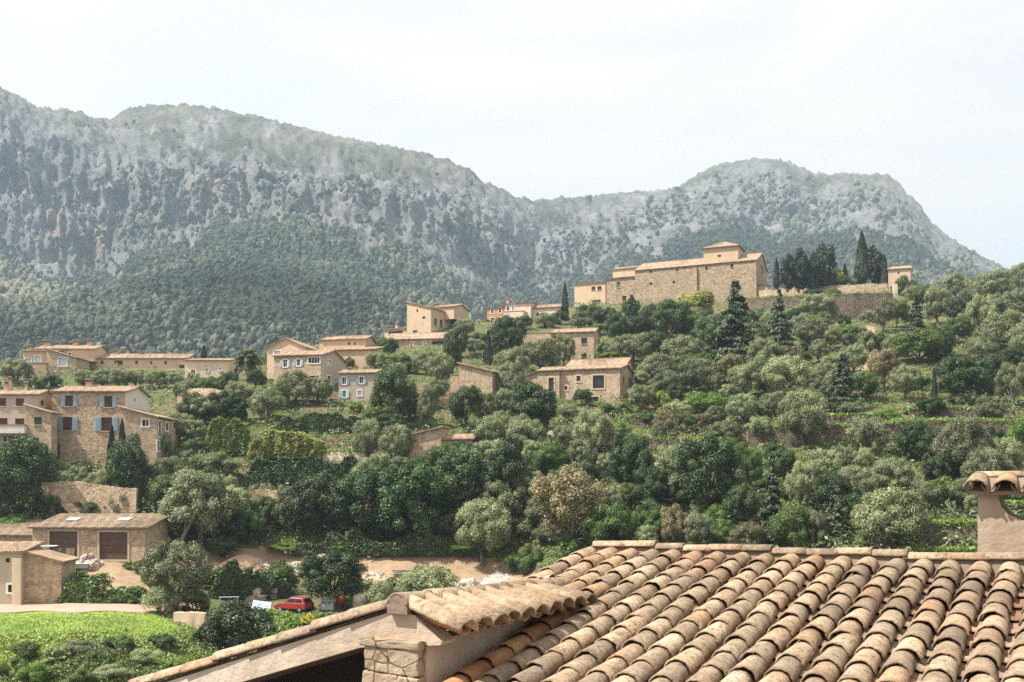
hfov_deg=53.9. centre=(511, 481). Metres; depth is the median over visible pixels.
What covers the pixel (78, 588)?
hedge
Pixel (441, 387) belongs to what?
olive tree
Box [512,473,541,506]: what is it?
olive tree
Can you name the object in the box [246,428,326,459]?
hedge
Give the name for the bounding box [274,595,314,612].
parked car
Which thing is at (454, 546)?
bright bush
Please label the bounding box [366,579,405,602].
grey bush
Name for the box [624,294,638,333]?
fir tree
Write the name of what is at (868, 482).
olive tree
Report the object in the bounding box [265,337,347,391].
village house
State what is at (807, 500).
olive tree
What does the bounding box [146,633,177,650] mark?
green bush
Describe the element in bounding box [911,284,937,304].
leafy tree
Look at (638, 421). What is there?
terrace wall
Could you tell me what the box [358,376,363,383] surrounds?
window
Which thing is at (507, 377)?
olive tree
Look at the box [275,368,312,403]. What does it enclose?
olive tree
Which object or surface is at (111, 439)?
cypress tree
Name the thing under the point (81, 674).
green bush
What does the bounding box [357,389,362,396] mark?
window
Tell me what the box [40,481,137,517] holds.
retaining wall
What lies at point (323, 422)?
hedge
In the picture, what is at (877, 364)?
brownish tree
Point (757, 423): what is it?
olive tree
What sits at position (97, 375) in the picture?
olive tree
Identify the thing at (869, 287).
cemetery wall
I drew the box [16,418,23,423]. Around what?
window
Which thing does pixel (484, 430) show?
olive tree
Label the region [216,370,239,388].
leafy tree
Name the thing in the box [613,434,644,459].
evergreen tree
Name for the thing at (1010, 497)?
bright bush
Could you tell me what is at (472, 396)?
leafy tree
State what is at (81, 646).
grey bush
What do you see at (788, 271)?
cypress tree
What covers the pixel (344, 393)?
door
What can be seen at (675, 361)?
olive tree
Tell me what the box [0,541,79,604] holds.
outhouse
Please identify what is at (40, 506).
dark bush
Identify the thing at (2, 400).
window
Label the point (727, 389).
olive tree
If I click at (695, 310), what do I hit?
olive tree
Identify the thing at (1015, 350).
evergreen tree
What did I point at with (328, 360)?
window
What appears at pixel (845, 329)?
bright bush
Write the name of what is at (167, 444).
olive tree
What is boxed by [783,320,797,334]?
green bush
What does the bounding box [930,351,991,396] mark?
evergreen tree
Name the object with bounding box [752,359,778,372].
evergreen tree
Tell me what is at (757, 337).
olive tree
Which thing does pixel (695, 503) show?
olive tree
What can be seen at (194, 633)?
bright bush
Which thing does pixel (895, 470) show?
olive tree
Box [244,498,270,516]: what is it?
brownish tree
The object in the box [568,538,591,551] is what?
bright bush
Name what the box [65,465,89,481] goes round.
olive tree
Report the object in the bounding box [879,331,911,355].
olive tree
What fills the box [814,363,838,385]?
olive tree
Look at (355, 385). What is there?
village house
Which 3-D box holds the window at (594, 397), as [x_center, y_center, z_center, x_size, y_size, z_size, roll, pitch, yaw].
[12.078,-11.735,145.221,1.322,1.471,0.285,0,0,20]
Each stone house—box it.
[522,327,601,358]
[524,357,635,402]
[887,265,911,295]
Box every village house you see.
[0,376,60,469]
[21,339,110,375]
[49,379,178,470]
[90,349,196,370]
[181,358,244,378]
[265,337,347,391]
[318,333,383,368]
[336,367,380,403]
[383,301,470,337]
[387,332,465,347]
[483,298,561,321]
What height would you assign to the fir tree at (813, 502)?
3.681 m
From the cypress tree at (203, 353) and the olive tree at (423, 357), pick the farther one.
the cypress tree at (203, 353)
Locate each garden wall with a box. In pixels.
[404,398,488,406]
[413,383,450,394]
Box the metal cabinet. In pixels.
[321,594,334,609]
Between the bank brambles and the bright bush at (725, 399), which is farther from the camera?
the bright bush at (725, 399)
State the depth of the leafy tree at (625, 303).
225.17 m
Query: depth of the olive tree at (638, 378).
149.00 m
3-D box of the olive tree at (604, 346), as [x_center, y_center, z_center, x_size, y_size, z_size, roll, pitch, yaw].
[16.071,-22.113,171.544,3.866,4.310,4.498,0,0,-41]
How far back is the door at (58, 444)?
122.15 m
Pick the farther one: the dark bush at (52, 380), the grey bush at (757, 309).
the grey bush at (757, 309)
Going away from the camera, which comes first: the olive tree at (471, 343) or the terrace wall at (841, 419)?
the terrace wall at (841, 419)
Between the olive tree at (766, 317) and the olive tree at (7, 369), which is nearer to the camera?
the olive tree at (7, 369)
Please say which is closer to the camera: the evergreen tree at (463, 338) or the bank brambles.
the bank brambles
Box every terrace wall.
[529,462,595,472]
[627,417,724,425]
[646,439,734,452]
[731,424,899,446]
[826,415,887,423]
[898,421,1023,435]
[908,408,1015,419]
[918,525,977,546]
[924,505,1023,513]
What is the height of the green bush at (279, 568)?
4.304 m
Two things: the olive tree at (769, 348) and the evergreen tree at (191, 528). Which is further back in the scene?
the olive tree at (769, 348)
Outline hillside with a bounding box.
[0,296,1023,681]
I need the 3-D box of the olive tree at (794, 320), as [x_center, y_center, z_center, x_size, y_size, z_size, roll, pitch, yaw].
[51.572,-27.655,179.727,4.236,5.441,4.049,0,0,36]
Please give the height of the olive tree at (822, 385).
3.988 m
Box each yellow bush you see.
[650,390,671,409]
[675,289,716,312]
[828,267,851,284]
[849,279,857,284]
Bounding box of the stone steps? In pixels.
[57,498,83,513]
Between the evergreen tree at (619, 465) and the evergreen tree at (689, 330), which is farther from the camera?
the evergreen tree at (689, 330)
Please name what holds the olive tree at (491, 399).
on the hillside
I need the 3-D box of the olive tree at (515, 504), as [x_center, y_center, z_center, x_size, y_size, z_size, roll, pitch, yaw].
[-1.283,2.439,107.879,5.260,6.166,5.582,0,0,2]
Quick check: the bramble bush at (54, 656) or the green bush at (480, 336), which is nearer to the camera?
the bramble bush at (54, 656)
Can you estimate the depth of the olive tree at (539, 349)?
161.18 m
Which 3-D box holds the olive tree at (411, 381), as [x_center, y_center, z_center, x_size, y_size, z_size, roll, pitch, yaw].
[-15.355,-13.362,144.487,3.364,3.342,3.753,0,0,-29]
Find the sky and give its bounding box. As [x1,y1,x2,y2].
[0,0,1023,268]
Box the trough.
[76,563,89,567]
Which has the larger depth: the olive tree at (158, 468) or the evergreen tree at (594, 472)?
the olive tree at (158, 468)
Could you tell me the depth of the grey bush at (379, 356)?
169.41 m
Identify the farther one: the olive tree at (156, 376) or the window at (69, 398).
the olive tree at (156, 376)
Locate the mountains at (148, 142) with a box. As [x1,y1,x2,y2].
[0,86,1021,364]
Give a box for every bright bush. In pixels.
[0,512,32,523]
[14,662,53,681]
[80,650,109,662]
[122,561,132,569]
[163,658,186,668]
[187,628,205,639]
[266,542,293,551]
[326,545,353,551]
[348,402,363,411]
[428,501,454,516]
[448,542,472,550]
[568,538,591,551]
[589,323,604,332]
[598,351,626,357]
[609,421,631,438]
[684,391,725,414]
[703,367,727,379]
[703,503,731,523]
[722,397,729,404]
[746,446,762,458]
[810,311,833,319]
[835,323,854,334]
[841,333,853,344]
[870,408,900,419]
[906,375,931,389]
[1004,495,1017,499]
[1007,417,1023,451]
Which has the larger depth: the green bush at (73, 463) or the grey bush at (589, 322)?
the grey bush at (589, 322)
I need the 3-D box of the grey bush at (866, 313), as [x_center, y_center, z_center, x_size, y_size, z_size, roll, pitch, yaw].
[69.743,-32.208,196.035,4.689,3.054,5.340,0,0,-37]
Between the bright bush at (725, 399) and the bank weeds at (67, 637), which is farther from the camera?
the bright bush at (725, 399)
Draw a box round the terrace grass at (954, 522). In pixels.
[322,290,1023,551]
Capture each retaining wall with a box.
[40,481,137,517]
[173,611,206,628]
[177,388,223,404]
[249,489,293,525]
[322,452,365,462]
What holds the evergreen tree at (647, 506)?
on the hillside
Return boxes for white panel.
[41,545,58,546]
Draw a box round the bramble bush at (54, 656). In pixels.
[39,645,70,666]
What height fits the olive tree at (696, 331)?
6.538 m
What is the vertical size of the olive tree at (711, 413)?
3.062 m
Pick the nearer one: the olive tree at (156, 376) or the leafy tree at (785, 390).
the leafy tree at (785, 390)
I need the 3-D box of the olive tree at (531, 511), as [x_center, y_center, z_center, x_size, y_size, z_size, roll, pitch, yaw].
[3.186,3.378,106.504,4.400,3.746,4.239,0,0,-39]
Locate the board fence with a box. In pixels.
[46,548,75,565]
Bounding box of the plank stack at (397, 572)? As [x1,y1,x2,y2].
[392,570,409,576]
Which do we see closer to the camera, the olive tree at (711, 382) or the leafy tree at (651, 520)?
the leafy tree at (651, 520)
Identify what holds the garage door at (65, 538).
in the garage
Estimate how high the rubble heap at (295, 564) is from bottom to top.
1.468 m
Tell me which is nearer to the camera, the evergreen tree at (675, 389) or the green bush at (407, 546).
the green bush at (407, 546)
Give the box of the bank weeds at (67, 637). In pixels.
[0,627,211,681]
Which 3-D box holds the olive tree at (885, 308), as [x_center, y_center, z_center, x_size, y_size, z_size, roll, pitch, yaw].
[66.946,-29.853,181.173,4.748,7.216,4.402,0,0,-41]
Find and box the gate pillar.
[893,284,897,297]
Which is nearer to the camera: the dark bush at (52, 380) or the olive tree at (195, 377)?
the olive tree at (195, 377)
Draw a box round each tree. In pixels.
[0,357,35,385]
[0,360,22,377]
[0,432,62,513]
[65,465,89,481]
[74,369,93,385]
[81,469,112,488]
[87,368,112,385]
[104,430,152,493]
[105,424,114,468]
[109,368,131,385]
[118,418,126,467]
[126,369,146,385]
[138,537,215,611]
[143,370,169,387]
[147,455,187,481]
[148,471,197,504]
[156,464,243,547]
[159,432,173,456]
[165,372,183,384]
[167,411,193,443]
[167,513,197,539]
[171,379,194,397]
[176,391,210,420]
[179,419,207,438]
[180,449,196,465]
[184,371,202,388]
[184,394,220,425]
[188,451,240,479]
[195,376,221,389]
[201,345,206,357]
[206,389,238,419]
[212,486,256,530]
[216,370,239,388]
[219,518,248,538]
[220,475,239,488]
[222,395,249,420]
[224,380,254,402]
[227,509,266,545]
[233,349,262,375]
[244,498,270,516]
[246,368,267,386]
[247,385,286,421]
[248,483,274,498]
[251,494,279,524]
[267,381,290,402]
[269,484,299,533]
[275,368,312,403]
[280,470,354,539]
[292,546,368,602]
[305,377,334,403]
[324,462,389,540]
[350,418,381,458]
[350,453,395,481]
[359,406,391,427]
[369,362,418,419]
[371,519,405,540]
[372,455,450,540]
[377,422,416,457]
[379,337,398,356]
[379,413,406,434]
[384,362,406,374]
[392,456,411,469]
[396,378,417,392]
[399,399,418,419]
[409,466,439,506]
[411,350,437,374]
[416,386,437,428]
[421,377,449,398]
[422,352,454,381]
[423,442,457,474]
[426,443,497,522]
[435,513,458,536]
[441,336,462,369]
[443,324,468,351]
[448,385,484,428]
[449,439,475,449]
[449,503,463,527]
[453,496,514,565]
[454,318,474,334]
[466,338,484,354]
[468,418,490,429]
[471,438,500,459]
[472,413,509,444]
[479,436,535,512]
[479,479,523,519]
[480,391,498,416]
[483,330,493,364]
[489,312,527,354]
[495,388,512,411]
[496,346,530,373]
[497,360,524,391]
[503,418,548,448]
[506,413,532,450]
[507,379,559,430]
[509,378,554,426]
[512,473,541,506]
[519,337,560,368]
[521,439,540,457]
[523,497,559,525]
[529,464,611,553]
[531,438,569,471]
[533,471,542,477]
[548,469,559,479]
[551,425,574,447]
[554,333,575,365]
[560,523,580,541]
[561,283,568,318]
[566,437,597,462]
[571,388,592,406]
[571,405,616,453]
[577,456,610,487]
[579,499,637,544]
[594,340,616,357]
[594,452,612,475]
[598,485,622,506]
[599,306,615,320]
[602,310,626,341]
[605,433,653,492]
[611,331,655,364]
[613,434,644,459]
[620,482,641,507]
[621,299,640,313]
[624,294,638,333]
[624,315,645,334]
[627,383,655,413]
[633,369,654,384]
[633,465,670,503]
[634,496,666,526]
[634,525,658,540]
[635,352,677,379]
[638,303,655,332]
[638,384,656,400]
[642,330,666,354]
[642,505,672,540]
[646,301,671,327]
[646,370,680,391]
[648,296,692,338]
[649,443,678,471]
[651,409,675,425]
[651,419,678,439]
[654,468,680,502]
[659,334,699,361]
[660,502,685,542]
[661,356,684,371]
[665,383,684,401]
[666,469,693,506]
[668,431,745,504]
[672,409,695,429]
[676,357,718,392]
[679,325,691,334]
[679,352,706,371]
[683,511,716,544]
[687,307,700,317]
[687,313,704,335]
[690,498,708,513]
[693,312,721,334]
[693,413,708,429]
[694,314,727,350]
[695,338,713,352]
[697,351,713,363]
[700,308,713,316]
[702,373,722,392]
[704,405,727,423]
[706,279,759,365]
[707,516,733,543]
[708,419,741,436]
[717,354,743,374]
[718,384,743,396]
[720,483,762,521]
[722,439,751,470]
[724,475,751,497]
[725,392,759,425]
[726,361,765,393]
[727,520,767,544]
[737,320,767,340]
[737,452,762,484]
[744,415,772,435]
[746,338,782,363]
[748,336,763,349]
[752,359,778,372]
[755,467,786,546]
[756,403,774,416]
[757,390,785,417]
[758,371,773,393]
[759,311,785,340]
[759,353,812,392]
[762,442,785,462]
[766,448,796,478]
[767,289,797,352]
[767,503,815,546]
[773,258,779,289]
[774,344,798,365]
[775,388,828,445]
[782,387,794,396]
[783,459,814,507]
[786,263,793,289]
[789,312,810,332]
[793,317,836,342]
[793,385,804,391]
[799,293,839,316]
[800,508,829,547]
[805,489,816,505]
[806,388,827,405]
[807,342,829,362]
[807,372,824,382]
[807,448,843,478]
[807,489,819,518]
[808,378,833,398]
[812,468,850,510]
[813,338,826,347]
[814,272,821,288]
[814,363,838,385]
[816,485,856,547]
[817,355,842,372]
[821,325,842,350]
[827,353,860,411]
[830,445,854,468]
[836,314,852,324]
[837,464,879,507]
[838,343,869,373]
[838,492,868,529]
[842,263,847,284]
[842,326,867,345]
[844,415,890,448]
[845,371,878,400]
[849,508,858,527]
[850,483,933,548]
[851,533,876,547]
[852,446,874,469]
[854,230,869,283]
[855,330,875,349]
[866,346,901,389]
[866,534,890,548]
[868,455,916,489]
[871,296,895,332]
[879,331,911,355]
[881,256,887,284]
[881,299,910,327]
[887,363,921,400]
[891,327,945,363]
[892,419,931,460]
[905,294,926,333]
[908,480,940,503]
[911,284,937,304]
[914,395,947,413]
[915,425,951,466]
[921,455,952,480]
[922,285,956,325]
[922,324,956,354]
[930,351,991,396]
[930,415,991,477]
[931,367,937,397]
[939,270,966,296]
[941,314,973,344]
[946,293,970,321]
[947,477,971,505]
[949,458,965,478]
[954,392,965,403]
[957,313,977,331]
[959,284,987,303]
[959,447,1015,476]
[963,495,977,518]
[964,267,1017,303]
[964,292,998,336]
[965,339,1002,367]
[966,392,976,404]
[970,425,1008,453]
[972,395,1007,418]
[975,378,996,396]
[977,308,1023,346]
[979,335,1003,351]
[983,353,1007,386]
[989,287,1023,321]
[990,436,1023,470]
[992,361,1023,408]
[1002,344,1023,365]
[1004,262,1023,300]
[1008,326,1023,355]
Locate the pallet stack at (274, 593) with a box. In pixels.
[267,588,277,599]
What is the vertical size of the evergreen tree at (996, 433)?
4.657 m
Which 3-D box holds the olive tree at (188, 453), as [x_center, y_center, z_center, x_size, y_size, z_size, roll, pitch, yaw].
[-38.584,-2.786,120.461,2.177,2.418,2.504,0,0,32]
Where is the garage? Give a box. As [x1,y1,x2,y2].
[27,513,169,562]
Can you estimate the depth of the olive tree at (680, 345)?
156.59 m
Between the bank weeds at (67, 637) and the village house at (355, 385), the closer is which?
the bank weeds at (67, 637)
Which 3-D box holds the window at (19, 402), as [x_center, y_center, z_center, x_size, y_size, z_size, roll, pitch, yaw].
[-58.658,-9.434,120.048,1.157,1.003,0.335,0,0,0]
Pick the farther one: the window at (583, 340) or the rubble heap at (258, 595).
the window at (583, 340)
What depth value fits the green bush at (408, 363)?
162.22 m
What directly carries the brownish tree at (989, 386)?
on the hillside
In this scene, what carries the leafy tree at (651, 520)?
on the hillside
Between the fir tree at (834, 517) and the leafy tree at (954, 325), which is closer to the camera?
the fir tree at (834, 517)
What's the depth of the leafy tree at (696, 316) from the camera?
190.76 m
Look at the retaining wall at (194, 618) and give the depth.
79.96 m
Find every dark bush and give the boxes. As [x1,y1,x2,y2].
[0,504,15,519]
[31,493,66,515]
[40,374,64,387]
[53,476,66,481]
[192,597,279,656]
[207,537,242,557]
[364,543,381,556]
[513,315,532,326]
[589,308,607,323]
[597,444,614,453]
[600,404,621,417]
[788,307,804,318]
[799,340,810,350]
[802,289,823,294]
[935,354,949,361]
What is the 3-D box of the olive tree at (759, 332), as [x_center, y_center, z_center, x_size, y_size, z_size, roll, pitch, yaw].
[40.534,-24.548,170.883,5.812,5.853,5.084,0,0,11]
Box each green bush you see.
[0,656,31,677]
[9,640,41,658]
[21,376,46,388]
[63,667,98,681]
[64,460,88,470]
[74,501,97,513]
[100,635,134,651]
[132,560,144,573]
[140,576,153,588]
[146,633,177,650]
[153,455,184,473]
[180,589,211,612]
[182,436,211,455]
[203,566,216,585]
[266,559,298,589]
[286,543,306,556]
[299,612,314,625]
[345,357,354,368]
[376,337,390,346]
[386,574,405,586]
[388,352,411,365]
[400,542,421,550]
[403,361,420,373]
[413,455,435,464]
[469,331,485,343]
[502,551,533,575]
[516,543,542,561]
[552,309,569,323]
[571,309,589,322]
[575,303,601,315]
[614,310,625,321]
[618,399,632,414]
[631,511,645,526]
[632,409,653,422]
[740,308,755,323]
[752,392,761,399]
[753,312,765,323]
[754,477,780,492]
[765,483,791,498]
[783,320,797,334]
[799,351,813,360]
[825,399,839,412]
[827,289,841,294]
[865,332,887,350]
[878,454,899,463]
[890,274,917,294]
[932,475,962,499]
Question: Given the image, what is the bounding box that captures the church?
[573,241,770,306]
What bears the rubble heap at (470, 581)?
on the hillside
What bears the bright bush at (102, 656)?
on the hillside
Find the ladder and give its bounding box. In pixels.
[80,531,87,556]
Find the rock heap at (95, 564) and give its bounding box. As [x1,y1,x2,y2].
[76,553,102,569]
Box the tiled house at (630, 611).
[128,471,1023,681]
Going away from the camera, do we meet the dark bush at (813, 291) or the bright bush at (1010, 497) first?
the bright bush at (1010, 497)
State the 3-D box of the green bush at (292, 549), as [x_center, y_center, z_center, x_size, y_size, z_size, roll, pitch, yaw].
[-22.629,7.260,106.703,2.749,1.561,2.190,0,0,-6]
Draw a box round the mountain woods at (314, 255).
[0,97,1018,364]
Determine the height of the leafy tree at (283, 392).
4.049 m
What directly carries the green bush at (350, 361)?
on the hillside
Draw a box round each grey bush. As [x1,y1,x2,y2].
[56,469,69,477]
[56,639,93,653]
[93,662,129,681]
[106,495,126,511]
[130,648,162,663]
[140,583,184,613]
[356,578,372,594]
[365,352,385,367]
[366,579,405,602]
[397,562,460,591]
[492,410,512,419]
[508,514,536,537]
[531,525,562,543]
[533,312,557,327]
[557,404,580,419]
[559,461,581,470]
[569,316,585,327]
[570,412,595,425]
[581,317,594,327]
[609,482,630,495]
[663,399,696,413]
[717,375,727,383]
[752,306,770,314]
[783,305,799,313]
[838,400,872,415]
[857,309,880,321]
[901,284,916,299]
[901,480,924,490]
[940,392,955,401]
[1014,355,1023,366]
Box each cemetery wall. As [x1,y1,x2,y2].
[744,293,893,318]
[759,283,887,297]
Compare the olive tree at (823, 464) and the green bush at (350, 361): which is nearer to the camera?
the olive tree at (823, 464)
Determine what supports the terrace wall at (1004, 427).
on the hillside
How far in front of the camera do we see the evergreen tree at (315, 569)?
90.94 m
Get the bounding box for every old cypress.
[779,253,796,292]
[792,247,808,292]
[804,251,822,289]
[809,241,837,288]
[867,244,885,283]
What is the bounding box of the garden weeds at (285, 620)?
[253,607,340,638]
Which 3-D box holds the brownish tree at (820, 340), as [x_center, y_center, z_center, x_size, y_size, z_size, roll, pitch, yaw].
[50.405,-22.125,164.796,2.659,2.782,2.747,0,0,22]
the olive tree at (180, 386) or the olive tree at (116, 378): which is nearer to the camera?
the olive tree at (180, 386)
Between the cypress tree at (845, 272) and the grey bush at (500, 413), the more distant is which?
the cypress tree at (845, 272)
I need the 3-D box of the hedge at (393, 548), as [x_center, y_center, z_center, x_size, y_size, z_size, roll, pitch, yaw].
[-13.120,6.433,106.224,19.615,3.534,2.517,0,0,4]
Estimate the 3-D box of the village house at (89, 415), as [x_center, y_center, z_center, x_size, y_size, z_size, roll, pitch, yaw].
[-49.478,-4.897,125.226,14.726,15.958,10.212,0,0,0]
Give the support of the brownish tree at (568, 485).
on the hillside
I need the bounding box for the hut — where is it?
[547,430,574,443]
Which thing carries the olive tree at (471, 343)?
on the hillside
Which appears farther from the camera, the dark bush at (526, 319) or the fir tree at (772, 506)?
the dark bush at (526, 319)
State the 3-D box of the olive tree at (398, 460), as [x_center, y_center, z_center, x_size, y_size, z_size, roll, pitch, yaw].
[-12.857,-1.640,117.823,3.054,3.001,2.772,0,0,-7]
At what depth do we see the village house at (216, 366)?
174.00 m
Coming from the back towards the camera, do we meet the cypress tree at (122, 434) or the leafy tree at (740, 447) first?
the cypress tree at (122, 434)
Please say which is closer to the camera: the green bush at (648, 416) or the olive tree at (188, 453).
the olive tree at (188, 453)
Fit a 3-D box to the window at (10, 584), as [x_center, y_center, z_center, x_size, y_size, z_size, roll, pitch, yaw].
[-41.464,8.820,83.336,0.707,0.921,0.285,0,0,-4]
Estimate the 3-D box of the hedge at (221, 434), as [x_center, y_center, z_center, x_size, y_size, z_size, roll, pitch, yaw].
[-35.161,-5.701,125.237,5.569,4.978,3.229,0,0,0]
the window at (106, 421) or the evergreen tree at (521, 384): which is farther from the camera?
the evergreen tree at (521, 384)
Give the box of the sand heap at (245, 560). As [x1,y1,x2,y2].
[218,554,262,569]
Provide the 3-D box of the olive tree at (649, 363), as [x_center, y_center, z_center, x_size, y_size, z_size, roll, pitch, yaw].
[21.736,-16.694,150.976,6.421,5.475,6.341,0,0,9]
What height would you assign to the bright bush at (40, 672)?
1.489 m
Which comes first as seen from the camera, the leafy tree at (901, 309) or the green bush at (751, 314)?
the leafy tree at (901, 309)
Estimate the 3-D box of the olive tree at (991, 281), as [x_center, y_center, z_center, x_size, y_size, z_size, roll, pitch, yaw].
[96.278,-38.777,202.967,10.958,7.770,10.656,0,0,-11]
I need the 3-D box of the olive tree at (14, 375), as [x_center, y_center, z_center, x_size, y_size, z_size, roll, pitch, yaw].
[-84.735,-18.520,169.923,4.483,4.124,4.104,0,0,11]
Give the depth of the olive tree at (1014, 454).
101.31 m
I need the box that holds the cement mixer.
[334,590,349,609]
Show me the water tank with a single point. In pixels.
(359, 599)
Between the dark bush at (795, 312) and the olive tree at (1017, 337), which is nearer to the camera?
the olive tree at (1017, 337)
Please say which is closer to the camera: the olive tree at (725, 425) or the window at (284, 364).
the olive tree at (725, 425)
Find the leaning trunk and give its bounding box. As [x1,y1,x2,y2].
[178,505,199,542]
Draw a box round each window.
[0,398,6,406]
[0,418,7,423]
[4,436,18,444]
[6,583,11,593]
[14,399,24,406]
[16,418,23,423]
[34,355,41,361]
[35,417,41,424]
[58,357,67,366]
[63,417,71,430]
[64,395,72,406]
[100,417,111,431]
[103,396,112,407]
[141,418,149,426]
[156,439,159,451]
[165,422,168,431]
[273,350,280,354]
[282,359,287,367]
[296,358,300,366]
[307,356,320,363]
[327,358,331,365]
[341,376,346,384]
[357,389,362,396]
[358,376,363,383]
[547,376,554,391]
[563,384,568,390]
[575,374,581,382]
[581,338,586,343]
[591,374,605,389]
[591,395,599,400]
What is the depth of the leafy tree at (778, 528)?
86.54 m
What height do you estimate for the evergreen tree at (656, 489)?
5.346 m
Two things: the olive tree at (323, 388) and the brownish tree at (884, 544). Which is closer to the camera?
the brownish tree at (884, 544)
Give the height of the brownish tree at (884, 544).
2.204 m
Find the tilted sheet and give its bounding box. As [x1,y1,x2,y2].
[252,600,270,609]
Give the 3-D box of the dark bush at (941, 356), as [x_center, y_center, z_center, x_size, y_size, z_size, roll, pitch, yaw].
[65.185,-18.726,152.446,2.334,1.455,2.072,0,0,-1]
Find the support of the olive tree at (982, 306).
on the hillside
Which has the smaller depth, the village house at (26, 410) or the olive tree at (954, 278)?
the village house at (26, 410)
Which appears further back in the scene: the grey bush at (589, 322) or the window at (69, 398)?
the grey bush at (589, 322)
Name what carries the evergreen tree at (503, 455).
on the hillside
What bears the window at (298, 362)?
in the village house at (288, 354)
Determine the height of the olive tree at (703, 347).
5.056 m
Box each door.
[47,529,78,556]
[57,443,59,458]
[97,530,129,561]
[342,389,346,397]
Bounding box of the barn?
[450,362,501,400]
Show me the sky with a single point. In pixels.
(545, 99)
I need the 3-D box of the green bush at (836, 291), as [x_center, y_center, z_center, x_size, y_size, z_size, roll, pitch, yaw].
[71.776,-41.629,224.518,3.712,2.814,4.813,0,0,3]
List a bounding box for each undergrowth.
[0,287,1023,592]
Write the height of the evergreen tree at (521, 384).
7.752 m
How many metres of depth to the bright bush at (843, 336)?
170.80 m
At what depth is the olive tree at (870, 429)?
109.15 m
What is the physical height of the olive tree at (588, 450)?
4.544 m
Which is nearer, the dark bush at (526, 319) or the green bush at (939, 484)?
the green bush at (939, 484)
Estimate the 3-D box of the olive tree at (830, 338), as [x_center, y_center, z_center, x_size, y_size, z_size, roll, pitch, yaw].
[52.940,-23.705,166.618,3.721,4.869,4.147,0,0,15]
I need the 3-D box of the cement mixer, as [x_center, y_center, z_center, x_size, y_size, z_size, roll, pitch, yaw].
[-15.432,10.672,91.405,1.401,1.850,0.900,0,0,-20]
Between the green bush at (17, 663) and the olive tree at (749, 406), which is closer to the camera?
the green bush at (17, 663)
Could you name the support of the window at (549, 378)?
in the stone house at (609, 377)
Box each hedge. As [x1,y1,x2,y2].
[55,569,147,603]
[205,416,251,452]
[207,558,298,599]
[245,454,359,485]
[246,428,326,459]
[274,411,361,431]
[294,527,478,555]
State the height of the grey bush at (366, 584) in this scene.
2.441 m
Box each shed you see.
[0,519,43,541]
[410,426,477,461]
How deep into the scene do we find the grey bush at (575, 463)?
111.84 m
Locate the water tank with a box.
[352,593,365,607]
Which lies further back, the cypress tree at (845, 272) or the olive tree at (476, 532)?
the cypress tree at (845, 272)
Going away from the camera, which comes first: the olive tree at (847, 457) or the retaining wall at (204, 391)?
the olive tree at (847, 457)
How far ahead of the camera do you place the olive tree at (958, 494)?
93.92 m
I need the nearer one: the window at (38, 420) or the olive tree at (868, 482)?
the olive tree at (868, 482)
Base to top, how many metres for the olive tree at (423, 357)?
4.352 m
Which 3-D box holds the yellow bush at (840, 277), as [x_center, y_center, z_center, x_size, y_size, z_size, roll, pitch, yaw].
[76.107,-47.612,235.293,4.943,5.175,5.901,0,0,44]
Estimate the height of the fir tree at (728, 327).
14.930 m
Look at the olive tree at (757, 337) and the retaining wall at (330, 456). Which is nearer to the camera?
the retaining wall at (330, 456)
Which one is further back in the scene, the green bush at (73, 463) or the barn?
the barn
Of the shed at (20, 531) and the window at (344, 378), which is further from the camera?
the window at (344, 378)
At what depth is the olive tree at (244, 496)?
108.66 m
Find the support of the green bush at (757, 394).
on the hillside
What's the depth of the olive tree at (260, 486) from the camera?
112.67 m
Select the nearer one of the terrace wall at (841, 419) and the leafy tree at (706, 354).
the terrace wall at (841, 419)
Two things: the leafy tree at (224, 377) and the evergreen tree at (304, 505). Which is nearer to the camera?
the evergreen tree at (304, 505)
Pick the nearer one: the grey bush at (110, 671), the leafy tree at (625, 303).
the grey bush at (110, 671)
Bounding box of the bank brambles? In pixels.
[0,627,239,681]
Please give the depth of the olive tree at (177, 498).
104.57 m
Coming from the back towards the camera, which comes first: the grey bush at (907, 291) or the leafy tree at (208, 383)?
the grey bush at (907, 291)
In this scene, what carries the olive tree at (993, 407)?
on the hillside
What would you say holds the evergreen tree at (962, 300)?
on the hillside
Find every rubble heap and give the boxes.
[244,587,267,601]
[253,557,269,572]
[291,561,305,575]
[361,571,388,582]
[445,577,477,587]
[475,572,519,585]
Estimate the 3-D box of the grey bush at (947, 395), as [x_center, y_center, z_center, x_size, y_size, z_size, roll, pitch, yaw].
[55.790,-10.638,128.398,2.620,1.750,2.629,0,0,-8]
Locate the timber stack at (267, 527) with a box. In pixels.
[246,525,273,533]
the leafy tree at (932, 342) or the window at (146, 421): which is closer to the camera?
the window at (146, 421)
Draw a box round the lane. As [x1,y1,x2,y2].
[0,601,207,613]
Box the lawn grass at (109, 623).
[0,611,197,663]
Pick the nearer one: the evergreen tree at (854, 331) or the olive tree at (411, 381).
the olive tree at (411, 381)

